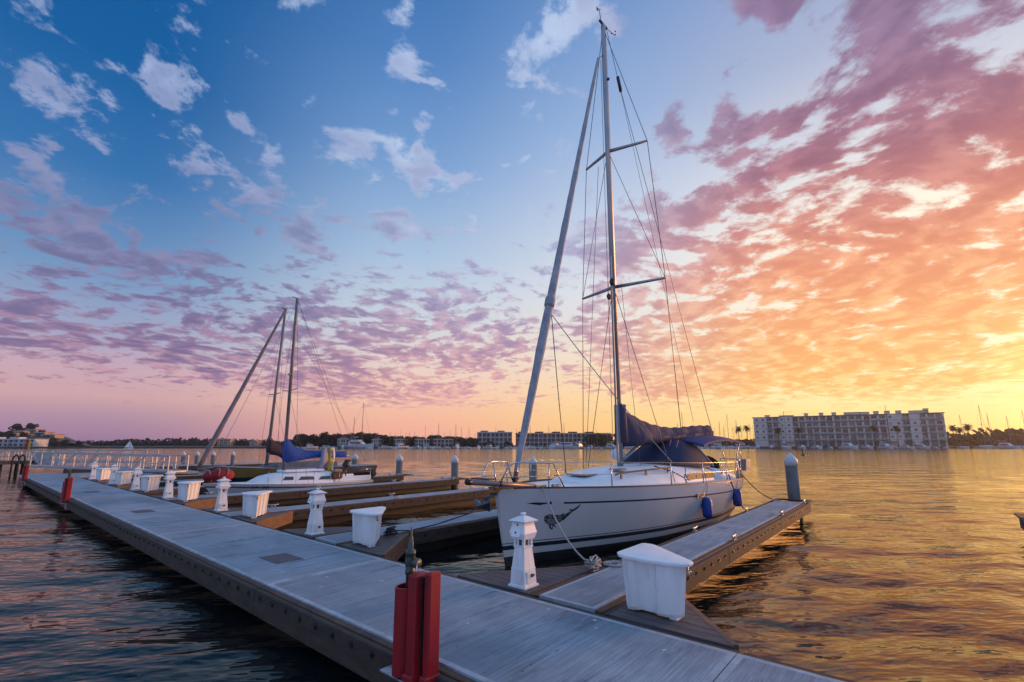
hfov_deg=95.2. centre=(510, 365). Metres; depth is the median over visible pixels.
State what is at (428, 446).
motor boat
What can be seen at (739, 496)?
fender
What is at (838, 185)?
sky
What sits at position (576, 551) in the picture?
mooring line
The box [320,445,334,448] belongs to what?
motor boat
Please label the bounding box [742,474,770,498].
mooring line
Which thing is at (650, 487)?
yacht
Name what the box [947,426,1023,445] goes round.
wood
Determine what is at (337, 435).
tree
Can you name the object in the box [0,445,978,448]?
shore
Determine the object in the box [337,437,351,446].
waterfront house
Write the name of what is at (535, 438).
apartment block
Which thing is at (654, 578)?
dock box
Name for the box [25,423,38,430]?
tree
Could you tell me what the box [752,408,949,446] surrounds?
hotel
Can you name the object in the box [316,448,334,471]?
striped flag
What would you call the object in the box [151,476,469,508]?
finger dock
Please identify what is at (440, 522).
mooring line
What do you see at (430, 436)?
tree
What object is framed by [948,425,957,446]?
palm tree
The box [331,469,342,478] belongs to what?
cushion stack
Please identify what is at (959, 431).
palm tree
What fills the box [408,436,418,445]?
tree
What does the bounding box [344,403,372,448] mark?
motor boat
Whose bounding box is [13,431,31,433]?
hill house
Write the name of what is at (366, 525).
dock box
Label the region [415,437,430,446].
waterfront house
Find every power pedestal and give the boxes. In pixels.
[89,462,98,478]
[108,464,118,483]
[131,467,142,488]
[162,470,176,497]
[213,477,231,510]
[305,488,326,534]
[508,512,538,589]
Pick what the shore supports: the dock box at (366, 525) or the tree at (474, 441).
the tree at (474, 441)
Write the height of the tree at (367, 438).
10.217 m
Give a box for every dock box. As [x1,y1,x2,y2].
[96,468,110,479]
[115,471,132,484]
[140,475,163,491]
[177,481,203,500]
[241,490,271,517]
[350,506,385,546]
[617,543,693,620]
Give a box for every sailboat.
[197,307,376,482]
[202,296,375,493]
[779,411,790,448]
[957,415,968,448]
[975,405,991,448]
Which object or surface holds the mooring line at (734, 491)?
attached to the yacht
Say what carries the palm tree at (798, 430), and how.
on the shore
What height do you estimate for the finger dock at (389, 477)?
0.875 m
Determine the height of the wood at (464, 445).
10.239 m
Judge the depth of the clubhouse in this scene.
321.31 m
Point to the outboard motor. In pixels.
(346, 464)
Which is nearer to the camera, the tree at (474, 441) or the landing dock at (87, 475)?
the landing dock at (87, 475)
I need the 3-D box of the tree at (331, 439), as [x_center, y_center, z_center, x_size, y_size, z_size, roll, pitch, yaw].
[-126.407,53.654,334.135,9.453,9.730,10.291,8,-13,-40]
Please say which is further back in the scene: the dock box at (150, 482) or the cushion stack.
the cushion stack
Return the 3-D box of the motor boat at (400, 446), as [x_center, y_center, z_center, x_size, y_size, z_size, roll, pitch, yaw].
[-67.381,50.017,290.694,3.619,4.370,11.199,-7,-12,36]
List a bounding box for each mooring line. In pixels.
[397,494,489,530]
[542,488,592,564]
[728,474,743,508]
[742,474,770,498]
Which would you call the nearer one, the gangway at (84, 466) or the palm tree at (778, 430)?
the gangway at (84, 466)
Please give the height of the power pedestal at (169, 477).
0.896 m
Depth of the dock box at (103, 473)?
23.77 m
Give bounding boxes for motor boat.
[303,443,317,448]
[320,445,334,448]
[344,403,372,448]
[378,445,392,448]
[393,442,408,448]
[421,444,433,448]
[483,445,493,448]
[549,442,576,448]
[575,441,582,448]
[603,442,615,448]
[711,443,725,448]
[736,444,748,448]
[797,445,805,448]
[810,445,822,448]
[838,441,857,448]
[859,445,873,448]
[876,443,893,448]
[899,445,914,448]
[914,445,929,448]
[993,441,1020,448]
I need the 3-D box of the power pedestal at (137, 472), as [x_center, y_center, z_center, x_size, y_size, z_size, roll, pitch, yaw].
[-15.108,4.566,18.914,0.294,0.896,0.348,-8,-13,40]
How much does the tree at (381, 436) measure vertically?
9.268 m
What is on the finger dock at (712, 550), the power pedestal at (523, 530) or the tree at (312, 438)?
the power pedestal at (523, 530)
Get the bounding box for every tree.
[2,430,15,437]
[8,423,25,430]
[19,432,27,436]
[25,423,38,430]
[48,440,59,446]
[60,439,69,446]
[75,441,83,445]
[293,433,307,446]
[306,434,318,445]
[313,437,325,446]
[318,432,329,444]
[328,434,336,444]
[332,433,343,444]
[351,431,366,442]
[363,433,374,443]
[377,435,387,438]
[384,436,390,445]
[388,436,401,445]
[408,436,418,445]
[427,435,435,444]
[451,436,458,444]
[457,437,466,446]
[465,437,473,445]
[471,438,478,444]
[584,434,594,445]
[592,433,606,445]
[597,434,611,446]
[743,426,750,445]
[774,427,781,446]
[795,427,802,444]
[869,425,877,447]
[891,426,900,446]
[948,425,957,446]
[957,427,964,445]
[962,424,972,446]
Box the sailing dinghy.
[123,441,132,448]
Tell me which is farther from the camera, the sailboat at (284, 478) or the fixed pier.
the fixed pier
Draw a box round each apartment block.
[217,438,235,445]
[249,440,261,445]
[477,431,511,445]
[515,432,610,445]
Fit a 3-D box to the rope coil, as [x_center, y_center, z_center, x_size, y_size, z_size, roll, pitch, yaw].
[1.552,2.949,6.947,0.329,0.026,0.350,-8,-13,40]
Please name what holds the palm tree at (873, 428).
on the shore
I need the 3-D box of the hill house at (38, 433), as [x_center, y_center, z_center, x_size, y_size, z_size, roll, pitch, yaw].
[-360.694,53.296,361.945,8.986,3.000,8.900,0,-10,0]
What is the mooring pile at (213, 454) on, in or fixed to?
in the water
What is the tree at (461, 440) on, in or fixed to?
on the shore
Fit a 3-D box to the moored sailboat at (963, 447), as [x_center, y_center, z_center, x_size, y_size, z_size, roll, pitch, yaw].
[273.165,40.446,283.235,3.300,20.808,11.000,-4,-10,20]
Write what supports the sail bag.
attached to the sailboat at (284, 478)
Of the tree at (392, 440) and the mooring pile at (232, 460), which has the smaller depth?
the mooring pile at (232, 460)
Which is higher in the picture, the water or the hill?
the hill
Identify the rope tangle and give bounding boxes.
[383,525,397,535]
[583,554,601,568]
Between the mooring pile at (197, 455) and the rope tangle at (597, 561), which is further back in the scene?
the mooring pile at (197, 455)
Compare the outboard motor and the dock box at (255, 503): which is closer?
the dock box at (255, 503)
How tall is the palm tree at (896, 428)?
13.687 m
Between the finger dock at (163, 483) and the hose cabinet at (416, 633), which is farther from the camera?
the finger dock at (163, 483)
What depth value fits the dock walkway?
5.05 m
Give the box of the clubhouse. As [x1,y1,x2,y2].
[0,437,48,446]
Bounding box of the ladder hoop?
[9,454,25,476]
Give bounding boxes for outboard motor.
[342,459,350,475]
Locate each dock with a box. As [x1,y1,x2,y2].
[18,470,198,486]
[63,462,261,472]
[83,473,203,482]
[99,479,217,487]
[121,473,412,495]
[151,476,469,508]
[201,486,495,529]
[282,509,499,560]
[457,497,813,650]
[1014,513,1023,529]
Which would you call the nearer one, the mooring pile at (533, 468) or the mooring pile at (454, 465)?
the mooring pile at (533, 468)
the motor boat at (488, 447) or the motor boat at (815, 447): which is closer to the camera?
the motor boat at (815, 447)
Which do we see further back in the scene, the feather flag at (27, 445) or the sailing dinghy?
the sailing dinghy
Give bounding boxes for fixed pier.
[0,451,35,475]
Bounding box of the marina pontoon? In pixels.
[791,448,974,448]
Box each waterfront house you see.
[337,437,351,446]
[371,437,383,446]
[393,437,406,445]
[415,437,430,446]
[433,437,453,446]
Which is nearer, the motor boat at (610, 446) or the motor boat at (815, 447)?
the motor boat at (815, 447)
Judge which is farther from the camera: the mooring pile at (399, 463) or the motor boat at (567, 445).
the motor boat at (567, 445)
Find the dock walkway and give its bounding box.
[23,476,855,681]
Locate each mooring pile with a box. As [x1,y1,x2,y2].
[180,451,185,463]
[194,451,199,463]
[210,451,215,464]
[230,451,234,465]
[352,454,357,463]
[396,454,402,481]
[451,455,458,487]
[529,456,536,479]
[784,452,800,501]
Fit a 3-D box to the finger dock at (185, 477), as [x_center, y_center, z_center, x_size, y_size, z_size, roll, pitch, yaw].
[-17.355,7.097,29.102,3.613,0.875,13.478,-8,-13,40]
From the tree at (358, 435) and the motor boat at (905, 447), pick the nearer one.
the motor boat at (905, 447)
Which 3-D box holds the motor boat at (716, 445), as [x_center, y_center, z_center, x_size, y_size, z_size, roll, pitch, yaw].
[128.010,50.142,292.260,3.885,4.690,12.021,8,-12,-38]
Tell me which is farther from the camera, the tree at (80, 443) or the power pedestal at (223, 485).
the tree at (80, 443)
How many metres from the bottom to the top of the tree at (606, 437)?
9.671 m
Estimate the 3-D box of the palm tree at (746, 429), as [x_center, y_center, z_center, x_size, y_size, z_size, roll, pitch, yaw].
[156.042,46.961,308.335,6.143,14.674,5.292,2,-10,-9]
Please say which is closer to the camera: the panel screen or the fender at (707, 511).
the fender at (707, 511)
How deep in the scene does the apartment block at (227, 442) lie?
498.62 m
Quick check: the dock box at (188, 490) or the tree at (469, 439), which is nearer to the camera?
the dock box at (188, 490)
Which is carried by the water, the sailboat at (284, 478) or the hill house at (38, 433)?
the sailboat at (284, 478)
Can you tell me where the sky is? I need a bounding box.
[0,0,1023,444]
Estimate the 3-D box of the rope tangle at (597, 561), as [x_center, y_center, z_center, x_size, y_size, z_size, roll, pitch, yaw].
[1.179,2.805,6.638,0.143,0.154,0.367,-8,-13,40]
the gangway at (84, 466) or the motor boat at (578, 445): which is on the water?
the motor boat at (578, 445)
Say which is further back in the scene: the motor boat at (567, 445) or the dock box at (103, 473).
the motor boat at (567, 445)
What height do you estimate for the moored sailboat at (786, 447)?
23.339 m
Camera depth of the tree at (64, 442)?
335.92 m
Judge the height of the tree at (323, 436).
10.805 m
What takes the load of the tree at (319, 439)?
on the shore
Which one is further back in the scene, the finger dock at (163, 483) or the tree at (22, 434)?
the tree at (22, 434)
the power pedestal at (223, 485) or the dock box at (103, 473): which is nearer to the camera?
the power pedestal at (223, 485)
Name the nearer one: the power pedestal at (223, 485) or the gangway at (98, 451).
the power pedestal at (223, 485)
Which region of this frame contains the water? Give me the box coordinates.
[0,448,1023,681]
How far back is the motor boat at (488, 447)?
295.97 m
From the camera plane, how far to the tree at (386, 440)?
325.64 m
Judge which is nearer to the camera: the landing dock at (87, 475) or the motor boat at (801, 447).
the landing dock at (87, 475)
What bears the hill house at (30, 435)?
on the hill
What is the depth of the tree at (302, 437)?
319.88 m
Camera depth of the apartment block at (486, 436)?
344.12 m
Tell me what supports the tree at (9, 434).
on the hill
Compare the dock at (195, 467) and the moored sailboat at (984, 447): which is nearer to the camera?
the dock at (195, 467)
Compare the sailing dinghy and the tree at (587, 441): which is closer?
the sailing dinghy
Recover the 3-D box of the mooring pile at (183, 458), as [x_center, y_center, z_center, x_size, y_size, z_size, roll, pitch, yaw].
[-30.286,9.459,43.170,0.362,3.000,0.367,-8,-13,40]
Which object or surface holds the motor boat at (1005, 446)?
on the water
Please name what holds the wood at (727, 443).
on the shore
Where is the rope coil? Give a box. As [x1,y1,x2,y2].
[603,560,622,566]
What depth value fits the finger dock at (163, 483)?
22.46 m
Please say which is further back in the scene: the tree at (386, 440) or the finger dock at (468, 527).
the tree at (386, 440)
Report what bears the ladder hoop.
in the water
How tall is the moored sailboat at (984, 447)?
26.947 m
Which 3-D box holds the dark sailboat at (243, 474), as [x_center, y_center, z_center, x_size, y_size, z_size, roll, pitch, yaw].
[-11.903,1.895,26.308,2.826,10.030,9.237,-8,-13,40]
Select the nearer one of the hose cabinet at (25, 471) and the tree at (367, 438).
the hose cabinet at (25, 471)
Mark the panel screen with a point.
(45, 457)
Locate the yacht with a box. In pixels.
[464,7,750,566]
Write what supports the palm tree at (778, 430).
on the shore
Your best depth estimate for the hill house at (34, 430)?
368.54 m
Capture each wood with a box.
[69,437,283,445]
[281,439,512,446]
[611,438,754,445]
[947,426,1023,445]
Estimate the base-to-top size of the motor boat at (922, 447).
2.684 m
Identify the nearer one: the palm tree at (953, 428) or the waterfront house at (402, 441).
the palm tree at (953, 428)
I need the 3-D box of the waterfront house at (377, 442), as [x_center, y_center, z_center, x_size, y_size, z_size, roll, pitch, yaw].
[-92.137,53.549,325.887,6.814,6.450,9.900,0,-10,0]
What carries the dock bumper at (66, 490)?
attached to the dock walkway
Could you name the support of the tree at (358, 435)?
on the shore
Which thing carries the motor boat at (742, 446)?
on the water
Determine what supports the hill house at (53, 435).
on the hill
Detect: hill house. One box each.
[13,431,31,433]
[19,434,36,436]
[26,429,45,432]
[33,432,55,435]
[41,434,64,437]
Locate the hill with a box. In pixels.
[6,433,91,445]
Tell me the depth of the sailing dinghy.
278.00 m
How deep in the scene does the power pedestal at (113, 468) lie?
21.59 m
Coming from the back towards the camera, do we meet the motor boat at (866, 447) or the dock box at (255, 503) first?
the motor boat at (866, 447)
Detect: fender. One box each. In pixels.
[702,473,712,517]
[733,471,741,505]
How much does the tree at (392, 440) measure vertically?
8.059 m
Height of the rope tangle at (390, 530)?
0.170 m
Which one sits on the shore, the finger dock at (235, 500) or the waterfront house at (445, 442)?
the waterfront house at (445, 442)
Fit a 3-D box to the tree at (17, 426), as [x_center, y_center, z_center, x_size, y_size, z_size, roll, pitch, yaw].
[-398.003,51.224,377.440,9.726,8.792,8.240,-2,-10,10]
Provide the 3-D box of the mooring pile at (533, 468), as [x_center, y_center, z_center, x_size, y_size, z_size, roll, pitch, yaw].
[1.072,5.750,21.770,0.402,3.000,0.408,-8,-13,40]
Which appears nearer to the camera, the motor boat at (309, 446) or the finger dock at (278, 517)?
the finger dock at (278, 517)
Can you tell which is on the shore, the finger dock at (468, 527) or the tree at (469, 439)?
the tree at (469, 439)
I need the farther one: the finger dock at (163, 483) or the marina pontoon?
the marina pontoon
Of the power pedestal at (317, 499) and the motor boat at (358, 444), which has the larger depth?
the motor boat at (358, 444)
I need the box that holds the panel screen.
[31,453,60,464]
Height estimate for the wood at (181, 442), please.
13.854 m
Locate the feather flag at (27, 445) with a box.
[24,439,30,452]
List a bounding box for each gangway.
[0,450,158,462]
[29,452,188,472]
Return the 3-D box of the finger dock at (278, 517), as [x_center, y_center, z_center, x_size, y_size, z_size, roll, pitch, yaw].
[-2.923,5.021,16.952,3.613,0.875,13.478,-8,-13,40]
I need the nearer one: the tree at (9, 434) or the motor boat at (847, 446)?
the motor boat at (847, 446)
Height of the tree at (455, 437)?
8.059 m
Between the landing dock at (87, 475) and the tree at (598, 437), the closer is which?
the landing dock at (87, 475)
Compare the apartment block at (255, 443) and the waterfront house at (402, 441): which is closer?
the waterfront house at (402, 441)
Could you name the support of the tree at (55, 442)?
on the shore
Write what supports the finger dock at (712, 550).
on the water
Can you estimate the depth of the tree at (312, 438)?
328.27 m
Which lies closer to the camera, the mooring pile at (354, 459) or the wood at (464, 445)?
the mooring pile at (354, 459)
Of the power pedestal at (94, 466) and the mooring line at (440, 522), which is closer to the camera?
the mooring line at (440, 522)
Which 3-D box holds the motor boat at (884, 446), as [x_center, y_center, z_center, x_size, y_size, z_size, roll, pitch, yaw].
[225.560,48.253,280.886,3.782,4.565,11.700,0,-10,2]
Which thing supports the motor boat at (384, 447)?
on the water
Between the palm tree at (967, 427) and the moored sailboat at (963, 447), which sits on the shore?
the palm tree at (967, 427)
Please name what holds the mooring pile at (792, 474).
in the water
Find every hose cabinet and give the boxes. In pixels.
[21,461,28,485]
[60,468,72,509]
[379,526,440,681]
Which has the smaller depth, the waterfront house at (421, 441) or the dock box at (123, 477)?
the dock box at (123, 477)
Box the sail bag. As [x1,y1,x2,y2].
[202,468,234,481]

